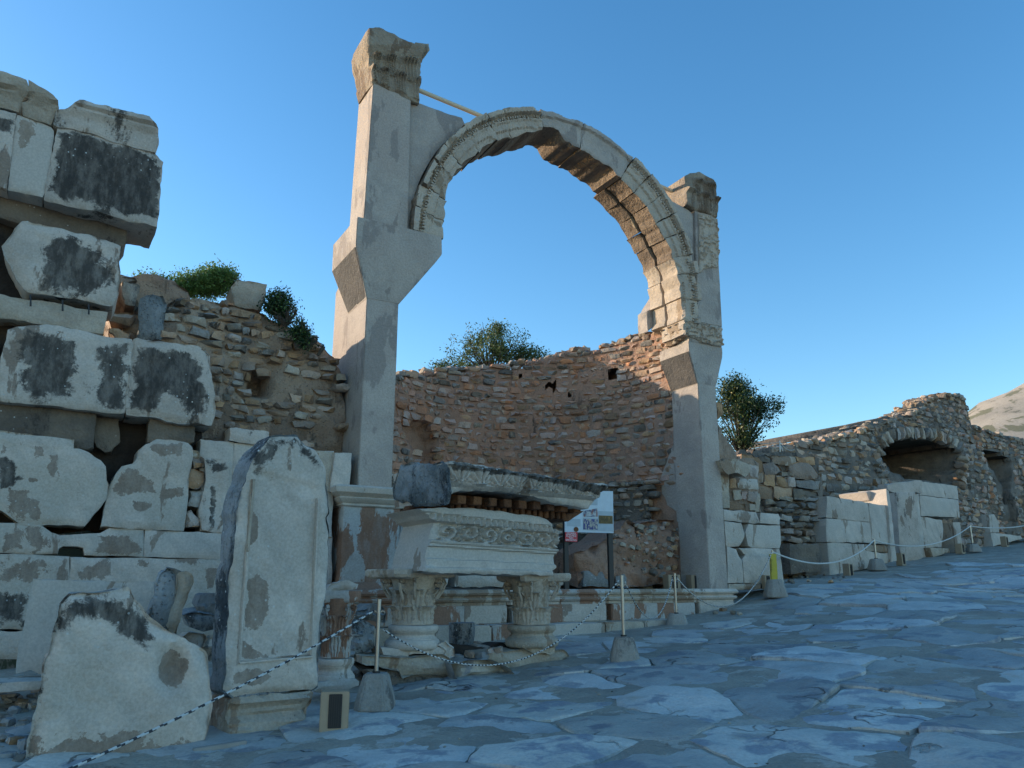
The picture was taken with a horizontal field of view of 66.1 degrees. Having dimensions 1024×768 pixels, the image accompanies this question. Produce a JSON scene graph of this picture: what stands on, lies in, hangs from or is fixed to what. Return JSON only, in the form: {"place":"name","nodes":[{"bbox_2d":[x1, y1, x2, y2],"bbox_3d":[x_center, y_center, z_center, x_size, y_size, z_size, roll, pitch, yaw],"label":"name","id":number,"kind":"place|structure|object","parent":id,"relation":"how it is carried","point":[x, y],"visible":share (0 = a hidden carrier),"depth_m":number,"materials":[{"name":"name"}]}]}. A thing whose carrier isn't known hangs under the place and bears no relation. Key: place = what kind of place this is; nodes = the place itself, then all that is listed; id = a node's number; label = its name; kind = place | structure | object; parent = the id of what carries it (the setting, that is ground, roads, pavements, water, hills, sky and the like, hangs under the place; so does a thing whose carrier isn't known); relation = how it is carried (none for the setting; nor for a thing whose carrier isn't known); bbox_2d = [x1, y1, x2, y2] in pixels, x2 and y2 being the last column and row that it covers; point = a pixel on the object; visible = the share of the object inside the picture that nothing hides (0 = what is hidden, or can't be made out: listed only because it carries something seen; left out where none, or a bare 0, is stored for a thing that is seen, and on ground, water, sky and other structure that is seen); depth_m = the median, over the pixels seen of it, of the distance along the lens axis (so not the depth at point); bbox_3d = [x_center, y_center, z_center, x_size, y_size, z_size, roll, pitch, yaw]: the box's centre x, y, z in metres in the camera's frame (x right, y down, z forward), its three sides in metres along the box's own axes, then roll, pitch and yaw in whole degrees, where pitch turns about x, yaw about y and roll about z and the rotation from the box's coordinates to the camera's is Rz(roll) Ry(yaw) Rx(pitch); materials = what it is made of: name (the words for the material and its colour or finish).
{"place":"outdoors","nodes":[
{"label":"outdoors","id":0,"kind":"place"},
{"bbox_2d":[0,539,1023,767],"bbox_3d":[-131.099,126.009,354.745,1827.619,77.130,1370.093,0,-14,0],"label":"ground","id":1,"kind":"structure","parent":0,"point":[919,663],"depth_m":7.20,"materials":[{"name":"stone"}]},
{"bbox_2d":[0,676,40,692],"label":"kerb slab","id":2,"kind":"structure","parent":1,"relation":"on","point":[17,684],"depth_m":7.29,"materials":[{"name":"stone"}]},
{"bbox_2d":[16,579,154,674],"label":"plain marble slab","id":3,"kind":"structure","parent":1,"relation":"on","point":[46,597],"depth_m":7.77,"materials":[{"name":"grey stone"}]},
{"bbox_2d":[25,587,212,758],"bbox_3d":[-3.080,2.341,6.345,1.300,1.372,0.318,7,-16,-25],"label":"broken marble slab","id":4,"kind":"object","parent":1,"relation":"on","point":[120,665],"depth_m":6.19,"materials":[{"name":"white stone"}]},
{"bbox_2d":[146,567,193,633],"bbox_3d":[-3.139,2.002,7.194,0.364,0.649,0.271,8,-16,-29],"label":"carved marble lump","id":5,"kind":"object","parent":1,"relation":"on","point":[172,589],"visible":0.77,"depth_m":7.11,"materials":[{"name":"grey stone"}]},
{"bbox_2d":[0,71,351,660],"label":"marble block wall","id":6,"kind":"structure","parent":1,"relation":"on","point":[107,445],"depth_m":10.86,"materials":[{"name":"stone"}]},
{"bbox_2d":[201,645,211,660],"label":"loose stone","id":7,"kind":"object","parent":1,"relation":"on","point":[207,649],"visible":0.58,"depth_m":7.64,"materials":[{"name":"stone"}]},
{"bbox_2d":[179,631,206,647],"bbox_3d":[-3.156,2.525,7.744,0.252,0.198,0.270,8,-16,-29],"label":"loose stone","id":8,"kind":"object","parent":7,"relation":"on","point":[198,639],"visible":0.7,"depth_m":7.67,"materials":[{"name":"white stone"}]},
{"bbox_2d":[182,607,213,631],"bbox_3d":[-3.151,2.358,7.892,0.331,0.232,0.298,8,-16,-29],"label":"loose stone","id":9,"kind":"object","parent":8,"relation":"on","point":[193,617],"visible":0.86,"depth_m":7.79,"materials":[{"name":"grey stone"}]},
{"bbox_2d":[192,593,214,613],"bbox_3d":[-3.135,2.243,8.034,0.207,0.217,0.325,8,-16,-29],"label":"leaf carved stone","id":10,"kind":"object","parent":9,"relation":"on","point":[204,602],"visible":0.84,"depth_m":7.94,"materials":[{"name":"grey stone"}]},
{"bbox_2d":[204,635,210,646],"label":"loose stone","id":11,"kind":"object","parent":7,"relation":"on","point":[207,640],"visible":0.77,"depth_m":7.74,"materials":[{"name":"white stone"}]},
{"bbox_2d":[192,739,246,750],"bbox_3d":[-2.293,2.845,6.178,0.396,0.063,0.072,7,-16,-26],"label":"wooden batten","id":12,"kind":"object","parent":1,"relation":"on","point":[225,745],"visible":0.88,"depth_m":6.16,"materials":[{"name":"brown wood"}]},
{"bbox_2d":[209,434,328,733],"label":"tall marble slab","id":13,"kind":"structure","parent":1,"relation":"on","point":[271,577],"depth_m":7.10,"materials":[{"name":"white stone"}]},
{"bbox_2d":[319,689,349,731],"bbox_3d":[-1.535,2.829,6.806,0.242,0.333,0.202,3,-15,-12],"label":"floodlight","id":14,"kind":"object","parent":1,"relation":"on","point":[334,709],"visible":0.92,"depth_m":6.72,"materials":[{"name":"beige paint"}]},
{"bbox_2d":[312,678,358,692],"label":"plinth slab","id":15,"kind":"structure","parent":1,"relation":"on","point":[343,683],"depth_m":7.79,"materials":[{"name":"stone"}]},
{"bbox_2d":[317,657,354,680],"bbox_3d":[-1.808,2.932,8.024,0.416,0.265,0.421,0,-14,0],"label":"column base","id":16,"kind":"object","parent":15,"relation":"on","point":[334,669],"visible":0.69,"depth_m":7.88,"materials":[{"name":"stone"}]},
{"bbox_2d":[320,590,360,658],"bbox_3d":[-1.809,2.479,8.142,0.478,0.664,0.471,2,-14,-9],"label":"corinthian capital","id":17,"kind":"object","parent":16,"relation":"on","point":[339,608],"visible":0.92,"depth_m":8.03,"materials":[{"name":"beige stone"}]},
{"bbox_2d":[326,580,357,590],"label":"loose stone","id":18,"kind":"object","parent":17,"relation":"on","point":[341,585],"visible":0.92,"depth_m":8.72,"materials":[{"name":"stone"}]},
{"bbox_2d":[352,603,385,622],"bbox_3d":[-1.916,2.940,10.110,0.491,0.244,0.528,8,-16,-29],"label":"leaf carved stone","id":19,"kind":"object","parent":1,"relation":"on","point":[363,609],"visible":0.67,"depth_m":9.96,"materials":[{"name":"grey stone"}]},
{"bbox_2d":[354,599,395,711],"bbox_3d":[-1.303,2.602,7.595,0.366,1.014,0.367,0,-14,0],"label":"rope post","id":20,"kind":"object","parent":1,"relation":"on","point":[375,693],"visible":0.99,"depth_m":7.40,"materials":[{"name":"concrete"}]},
{"bbox_2d":[69,610,373,767],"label":"barrier rope","id":21,"kind":"object","parent":20,"relation":"hanging from","point":[192,710],"visible":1,"depth_m":5.73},
{"bbox_2d":[383,580,618,665],"bbox_3d":[0.039,2.614,8.674,3.337,0.894,0.018,11,-18,-38],"label":"barrier rope","id":22,"kind":"object","parent":20,"relation":"hanging from","point":[419,650],"visible":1,"depth_m":8.42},
{"bbox_2d":[353,661,446,684],"bbox_3d":[-1.296,3.416,9.275,1.215,0.270,0.918,7,-16,-24],"label":"mortar bed","id":23,"kind":"object","parent":1,"relation":"on","point":[395,677],"visible":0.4,"depth_m":8.88,"materials":[{"name":"grey concrete"}]},
{"bbox_2d":[354,650,450,678],"bbox_3d":[-1.350,3.302,9.334,1.203,0.296,1.080,7,-16,-24],"label":"foundation stone","id":24,"kind":"object","parent":1,"relation":"on","point":[423,665],"visible":0.69,"depth_m":8.90,"materials":[{"name":"stone"}]},
{"bbox_2d":[349,619,374,657],"bbox_3d":[-1.800,2.957,9.121,0.330,0.442,0.567,8,-16,-29],"label":"leaf carved stone","id":25,"kind":"object","parent":24,"relation":"on","point":[363,642],"visible":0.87,"depth_m":8.95,"materials":[{"name":"stone"}]},
{"bbox_2d":[371,645,408,655],"bbox_3d":[-1.424,3.113,9.163,0.351,0.130,0.496,7,-16,-24],"label":"plinth piece","id":26,"kind":"object","parent":24,"relation":"on","point":[383,650],"visible":0.72,"depth_m":8.95,"materials":[{"name":"stone"}]},
{"bbox_2d":[409,650,429,654],"bbox_3d":[-1.165,3.114,9.257,0.268,0.092,0.505,7,-16,-24],"label":"plinth piece","id":27,"kind":"object","parent":24,"relation":"on","point":[414,652],"visible":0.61,"depth_m":9.03,"materials":[{"name":"stone"}]},
{"bbox_2d":[384,624,439,650],"bbox_3d":[-1.174,2.988,9.300,0.655,0.282,0.658,0,-14,0],"label":"column base","id":28,"kind":"object","parent":27,"relation":"on","point":[422,637],"visible":0.81,"depth_m":9.06,"materials":[{"name":"stone"}]},
{"bbox_2d":[365,568,456,624],"bbox_3d":[-1.201,2.534,9.396,0.904,0.647,0.800,12,-18,-39],"label":"corinthian capital","id":29,"kind":"object","parent":28,"relation":"on","point":[411,594],"visible":0.99,"depth_m":9.21,"materials":[{"name":"stone"}]},
{"bbox_2d":[386,507,561,576],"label":"architrave block","id":30,"kind":"structure","parent":29,"relation":"on","point":[465,541],"depth_m":9.45,"materials":[{"name":"stone"}]},
{"bbox_2d":[393,461,607,522],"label":"carved cornice block","id":31,"kind":"structure","parent":30,"relation":"on","point":[441,484],"depth_m":9.54,"materials":[{"name":"stone"}]},
{"bbox_2d":[425,646,447,654],"bbox_3d":[-0.959,3.158,9.368,0.251,0.100,0.497,7,-16,-24],"label":"plinth piece","id":32,"kind":"object","parent":24,"relation":"on","point":[439,650],"visible":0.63,"depth_m":9.16,"materials":[{"name":"stone"}]},
{"bbox_2d":[438,639,454,658],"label":"loose stone","id":33,"kind":"object","parent":24,"relation":"on","point":[449,653],"visible":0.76,"depth_m":9.20,"materials":[{"name":"white stone"}]},
{"bbox_2d":[444,655,513,678],"bbox_3d":[-0.523,3.376,9.350,0.816,0.278,0.870,7,-16,-27],"label":"paving boulder","id":34,"kind":"object","parent":1,"relation":"on","point":[454,670],"visible":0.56,"depth_m":9.09,"materials":[{"name":"stone"}]},
{"bbox_2d":[454,654,463,657],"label":"rubble stone","id":35,"kind":"object","parent":34,"relation":"on","point":[458,656],"visible":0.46,"depth_m":9.34,"materials":[{"name":"grey stone"}]},
{"bbox_2d":[464,650,474,657],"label":"rubble stone","id":36,"kind":"object","parent":34,"relation":"on","point":[469,653],"visible":1,"depth_m":9.34,"materials":[{"name":"grey stone"}]},
{"bbox_2d":[475,652,488,658],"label":"rubble stone","id":37,"kind":"object","parent":34,"relation":"on","point":[481,655],"visible":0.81,"depth_m":9.35,"materials":[{"name":"grey stone"}]},
{"bbox_2d":[486,648,494,653],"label":"rubble stone","id":38,"kind":"object","parent":37,"relation":"on","point":[489,650],"visible":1,"depth_m":9.38,"materials":[{"name":"grey stone"}]},
{"bbox_2d":[493,646,502,653],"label":"rubble stone","id":39,"kind":"object","parent":34,"relation":"on","point":[498,649],"visible":1,"depth_m":9.37,"materials":[{"name":"beige stone"}]},
{"bbox_2d":[449,642,508,654],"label":"rubble bank","id":40,"kind":"structure","parent":1,"relation":"on","point":[459,649],"depth_m":9.97,"materials":[{"name":"grey stone"}]},
{"bbox_2d":[471,643,568,667],"bbox_3d":[-0.023,3.526,10.148,1.203,0.304,0.997,9,-17,-31],"label":"foundation stone","id":41,"kind":"object","parent":1,"relation":"on","point":[508,654],"visible":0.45,"depth_m":9.75,"materials":[{"name":"stone"}]},
{"bbox_2d":[449,622,474,644],"bbox_3d":[-0.682,3.394,10.699,0.362,0.297,0.338,0,-14,0],"label":"carved drum","id":42,"kind":"object","parent":41,"relation":"on","point":[461,633],"visible":0.86,"depth_m":10.56,"materials":[{"name":"stone"}]},
{"bbox_2d":[504,643,554,654],"bbox_3d":[0.223,3.347,9.971,0.497,0.137,0.497,8,-16,-29],"label":"plinth piece","id":43,"kind":"object","parent":41,"relation":"on","point":[550,651],"visible":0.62,"depth_m":9.80,"materials":[{"name":"stone"}]},
{"bbox_2d":[505,624,558,648],"bbox_3d":[0.251,3.203,10.020,0.682,0.272,0.684,0,-14,0],"label":"column base","id":44,"kind":"object","parent":43,"relation":"on","point":[533,636],"visible":0.91,"depth_m":9.77,"materials":[{"name":"stone"}]},
{"bbox_2d":[496,573,570,624],"bbox_3d":[0.263,2.763,10.140,0.790,0.639,0.763,8,-16,-29],"label":"corinthian capital","id":45,"kind":"object","parent":44,"relation":"on","point":[528,595],"visible":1,"depth_m":9.94,"materials":[{"name":"stone"}]},
{"bbox_2d":[343,589,738,645],"bbox_3d":[-0.549,4.490,15.468,8.312,0.911,6.339,8,-16,-29],"label":"stepped podium","id":46,"kind":"object","parent":1,"relation":"on","point":[488,613],"visible":0.52,"depth_m":13.27,"materials":[{"name":"grey stone"}]},
{"bbox_2d":[446,575,503,587],"bbox_3d":[-0.647,3.499,14.055,1.047,0.271,0.507,8,-16,-29],"label":"marble block","id":47,"kind":"object","parent":46,"relation":"on","point":[478,581],"depth_m":13.79,"materials":[{"name":"white stone"}]},
{"bbox_2d":[344,331,683,588],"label":"curved niche wall","id":48,"kind":"structure","parent":46,"relation":"on","point":[603,414],"depth_m":18.27,"materials":[{"name":"brown stone"}]},
{"bbox_2d":[391,473,660,588],"bbox_3d":[-0.489,3.100,16.096,7.065,2.528,3.442,10,-17,-34],"label":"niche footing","id":49,"kind":"object","parent":46,"relation":"on","point":[632,503],"visible":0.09,"depth_m":17.23,"materials":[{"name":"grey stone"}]},
{"bbox_2d":[330,27,727,598],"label":"ruined arch","id":50,"kind":"structure","parent":46,"relation":"on","point":[413,156],"depth_m":14.47,"materials":[{"name":"stone"}]},
{"bbox_2d":[563,491,613,588],"bbox_3d":[1.409,2.845,14.434,0.984,1.777,0.137,5,-15,-17],"label":"information sign","id":51,"kind":"object","parent":46,"relation":"on","point":[596,516],"visible":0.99,"depth_m":14.47,"materials":[{"name":"white"}]},
{"bbox_2d":[578,570,607,586],"bbox_3d":[1.544,3.839,15.501,0.659,0.325,0.509,8,-16,-29],"label":"stone block","id":52,"kind":"object","parent":46,"relation":"on","point":[589,578],"depth_m":15.25,"materials":[{"name":"grey stone"}]},
{"bbox_2d":[553,519,679,588],"bbox_3d":[2.347,3.510,16.224,3.081,1.460,1.064,8,-16,-29],"label":"mortar mass","id":53,"kind":"object","parent":46,"relation":"on","point":[645,553],"visible":0.73,"depth_m":15.95,"materials":[{"name":"brown stone"}]},
{"bbox_2d":[614,574,626,585],"bbox_3d":[2.063,3.938,15.806,0.280,0.241,0.508,8,-16,-28],"label":"stone block","id":54,"kind":"object","parent":53,"relation":"on","point":[617,578],"depth_m":15.58,"materials":[{"name":"grey stone"}]},
{"bbox_2d":[618,586,652,588],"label":"loose stone","id":55,"kind":"object","parent":46,"relation":"on","point":[648,587],"visible":0.28,"depth_m":16.35,"materials":[{"name":"stone"}]},
{"bbox_2d":[663,575,680,588],"bbox_3d":[3.192,3.962,15.701,0.275,0.304,0.227,5,-15,-19],"label":"floodlight","id":56,"kind":"object","parent":46,"relation":"on","point":[667,579],"visible":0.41,"depth_m":15.62,"materials":[{"name":"beige paint"}]},
{"bbox_2d":[686,575,696,588],"bbox_3d":[3.687,4.015,15.894,0.266,0.307,0.220,5,-15,-19],"label":"floodlight","id":57,"kind":"object","parent":46,"relation":"on","point":[691,582],"visible":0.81,"depth_m":15.80,"materials":[{"name":"beige paint"}]},
{"bbox_2d":[610,575,639,661],"bbox_3d":[1.370,2.884,9.688,0.347,1.027,0.344,0,-14,0],"label":"rope post","id":58,"kind":"object","parent":1,"relation":"on","point":[624,648],"visible":0.96,"depth_m":9.50,"materials":[{"name":"concrete"}]},
{"bbox_2d":[666,573,687,624],"bbox_3d":[2.849,3.802,13.685,0.409,0.991,0.408,0,-14,0],"label":"rope post","id":59,"kind":"object","parent":1,"relation":"on","point":[676,617],"visible":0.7,"depth_m":13.52,"materials":[{"name":"concrete"}]},
{"bbox_2d":[625,578,672,618],"bbox_3d":[2.109,3.179,11.728,0.018,0.608,4.341,-5,-15,18],"label":"barrier rope","id":60,"kind":"object","parent":59,"relation":"hanging from","point":[639,608],"visible":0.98,"depth_m":11.29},
{"bbox_2d":[723,509,783,589],"bbox_3d":[4.951,3.526,16.727,2.013,1.678,0.921,8,-16,-29],"label":"marble wall stub","id":61,"kind":"object","parent":1,"relation":"on","point":[752,539],"visible":0.73,"depth_m":16.27,"materials":[{"name":"white stone"}]},
{"bbox_2d":[715,402,760,511],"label":"patched stone pier","id":62,"kind":"structure","parent":61,"relation":"on","point":[740,483],"depth_m":16.88,"materials":[{"name":"stone"}]},
{"bbox_2d":[761,575,769,588],"bbox_3d":[5.235,4.078,16.188,0.160,0.287,0.138,5,-15,-19],"label":"floodlight","id":63,"kind":"object","parent":1,"relation":"on","point":[764,579],"visible":0.41,"depth_m":16.15,"materials":[{"name":"beige paint"}]},
{"bbox_2d":[763,550,787,597],"bbox_3d":[5.241,3.799,15.751,0.429,0.922,0.428,0,-14,0],"label":"rope post","id":64,"kind":"object","parent":1,"relation":"on","point":[774,587],"visible":0.98,"depth_m":15.57,"materials":[{"name":"concrete"}]},
{"bbox_2d":[677,552,771,607],"bbox_3d":[4.066,3.638,14.759,3.104,1.056,0.024,12,-18,-39],"label":"barrier rope","id":65,"kind":"object","parent":64,"relation":"hanging from","point":[735,602],"visible":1,"depth_m":14.70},
{"bbox_2d":[735,449,823,577],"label":"coarse block wall","id":66,"kind":"structure","parent":1,"relation":"on","point":[790,486],"depth_m":22.55,"materials":[{"name":"stone"}]},
{"bbox_2d":[715,368,786,451],"bbox_3d":[7.248,1.276,24.343,2.370,3.644,2.163,-12,-19,40],"label":"dark green tree","id":67,"kind":"object","parent":66,"relation":"on","point":[745,409],"visible":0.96,"depth_m":24.27,"materials":[{"name":"green plant"}]},
{"bbox_2d":[726,435,794,451],"bbox_3d":[7.666,1.940,24.271,2.083,0.755,0.036,0,-14,0],"label":"rope fence","id":68,"kind":"object","parent":66,"relation":"on","point":[779,442],"visible":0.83,"depth_m":24.29,"materials":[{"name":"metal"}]},
{"bbox_2d":[842,564,853,575],"bbox_3d":[9.274,5.140,21.697,0.239,0.363,0.199,12,-18,-39],"label":"floodlight","id":69,"kind":"object","parent":1,"relation":"on","point":[848,570],"visible":0.88,"depth_m":21.62,"materials":[{"name":"beige paint"}]},
{"bbox_2d":[811,489,896,574],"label":"marble block wall","id":70,"kind":"structure","parent":1,"relation":"on","point":[847,525],"depth_m":23.29,"materials":[{"name":"white stone"}]},
{"bbox_2d":[867,539,886,570],"bbox_3d":[10.571,4.962,22.883,0.471,0.900,0.466,0,-14,0],"label":"rope post","id":71,"kind":"object","parent":1,"relation":"on","point":[875,564],"visible":0.96,"depth_m":22.68,"materials":[{"name":"concrete"}]},
{"bbox_2d":[773,540,873,563],"bbox_3d":[7.908,4.054,19.400,0.036,0.817,8.965,-10,-18,35],"label":"barrier rope","id":72,"kind":"object","parent":71,"relation":"attached to","point":[823,563],"visible":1,"depth_m":18.49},
{"bbox_2d":[746,392,1023,548],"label":"vaulted ruin","id":73,"kind":"object","parent":1,"relation":"on","point":[938,438],"visible":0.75,"depth_m":35.69,"materials":[{"name":"grey stone"}]},
{"bbox_2d":[896,553,905,565],"bbox_3d":[12.061,5.442,24.406,0.246,0.380,0.205,12,-18,-39],"label":"floodlight","id":74,"kind":"object","parent":1,"relation":"on","point":[901,560],"visible":0.97,"depth_m":24.33,"materials":[{"name":"beige paint"}]},
{"bbox_2d":[877,480,961,560],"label":"marble block wall","id":75,"kind":"structure","parent":1,"relation":"on","point":[919,508],"depth_m":28.24,"materials":[{"name":"white stone"}]},
{"bbox_2d":[954,543,964,553],"bbox_3d":[16.118,5.925,28.308,0.292,0.354,0.240,12,-18,-39],"label":"floodlight","id":76,"kind":"object","parent":1,"relation":"on","point":[960,548],"visible":1,"depth_m":28.21,"materials":[{"name":"beige paint"}]},
{"bbox_2d":[965,525,981,551],"bbox_3d":[16.822,5.657,28.794,0.470,0.976,0.472,0,-14,0],"label":"rope post","id":77,"kind":"object","parent":1,"relation":"on","point":[972,547],"visible":1,"depth_m":28.59,"materials":[{"name":"concrete"}]},
{"bbox_2d":[875,526,969,546],"bbox_3d":[13.700,4.939,25.934,8.602,0.950,0.036,13,-19,-42],"label":"barrier rope","id":78,"kind":"object","parent":77,"relation":"hanging from","point":[922,545],"visible":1,"depth_m":25.38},
{"bbox_2d":[971,525,1023,528],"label":"barrier rope","id":79,"kind":"object","parent":77,"relation":"attached to","point":[997,528],"visible":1,"depth_m":29.83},
{"bbox_2d":[979,514,1021,546],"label":"marble block wall","id":80,"kind":"structure","parent":1,"relation":"on","point":[991,538],"depth_m":35.18,"materials":[{"name":"white stone"}]},
{"bbox_2d":[1000,536,1008,546],"bbox_3d":[20.281,6.490,32.395,0.272,0.421,0.225,12,-18,-39],"label":"floodlight","id":81,"kind":"object","parent":1,"relation":"on","point":[1004,541],"visible":1,"depth_m":32.31,"materials":[{"name":"beige paint"}]},
{"bbox_2d":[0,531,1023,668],"bbox_3d":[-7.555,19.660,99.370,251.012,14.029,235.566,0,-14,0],"label":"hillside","id":82,"kind":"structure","parent":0,"point":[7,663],"depth_m":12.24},
{"bbox_2d":[103,274,349,452],"bbox_3d":[-4.837,-0.085,13.233,4.091,2.888,2.183,8,-16,-30],"label":"rubble masonry","id":83,"kind":"object","parent":82,"relation":"on","point":[268,377],"visible":0.69,"depth_m":12.61,"materials":[{"name":"stone"}]},
{"bbox_2d":[127,266,175,280],"bbox_3d":[-5.934,-1.661,12.946,0.866,0.603,0.756,0,-14,0],"label":"shrub","id":84,"kind":"object","parent":83,"relation":"on","point":[141,273],"visible":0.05,"depth_m":12.87,"materials":[{"name":"green plant"}]},
{"bbox_2d":[164,253,244,302],"bbox_3d":[-5.385,-1.715,13.309,1.843,0.941,1.016,7,-16,-25],"label":"shrub","id":85,"kind":"object","parent":83,"relation":"on","point":[214,281],"visible":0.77,"depth_m":13.24,"materials":[{"name":"green plant"}]},
{"bbox_2d":[226,280,266,312],"bbox_3d":[-4.498,-1.421,13.287,0.570,0.511,0.566,8,-16,-28],"label":"stone block","id":86,"kind":"object","parent":83,"relation":"on","point":[246,295],"depth_m":13.06,"materials":[{"name":"stone"}]},
{"bbox_2d":[256,281,324,355],"bbox_3d":[-3.647,-1.107,12.946,1.165,1.331,0.758,-4,-15,17],"label":"shrub","id":87,"kind":"object","parent":83,"relation":"on","point":[278,306],"visible":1,"depth_m":12.82,"materials":[{"name":"green plant"}]},
{"bbox_2d":[424,318,551,370],"bbox_3d":[-0.684,-0.527,22.810,3.777,2.901,2.146,0,-14,0],"label":"olive tree","id":88,"kind":"object","parent":82,"relation":"on","point":[501,353],"visible":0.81,"depth_m":22.76,"materials":[{"name":"green plant"}]},
{"bbox_2d":[0,0,1023,450],"label":"sky","id":89,"kind":"structure","parent":0,"point":[864,158],"materials":[{"name":"blue"}]},
{"bbox_2d":[968,383,1023,437],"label":"mountain","id":90,"kind":"structure","parent":0,"point":[1003,413],"depth_m":170.16,"materials":[{"name":"stone"}]}
]}

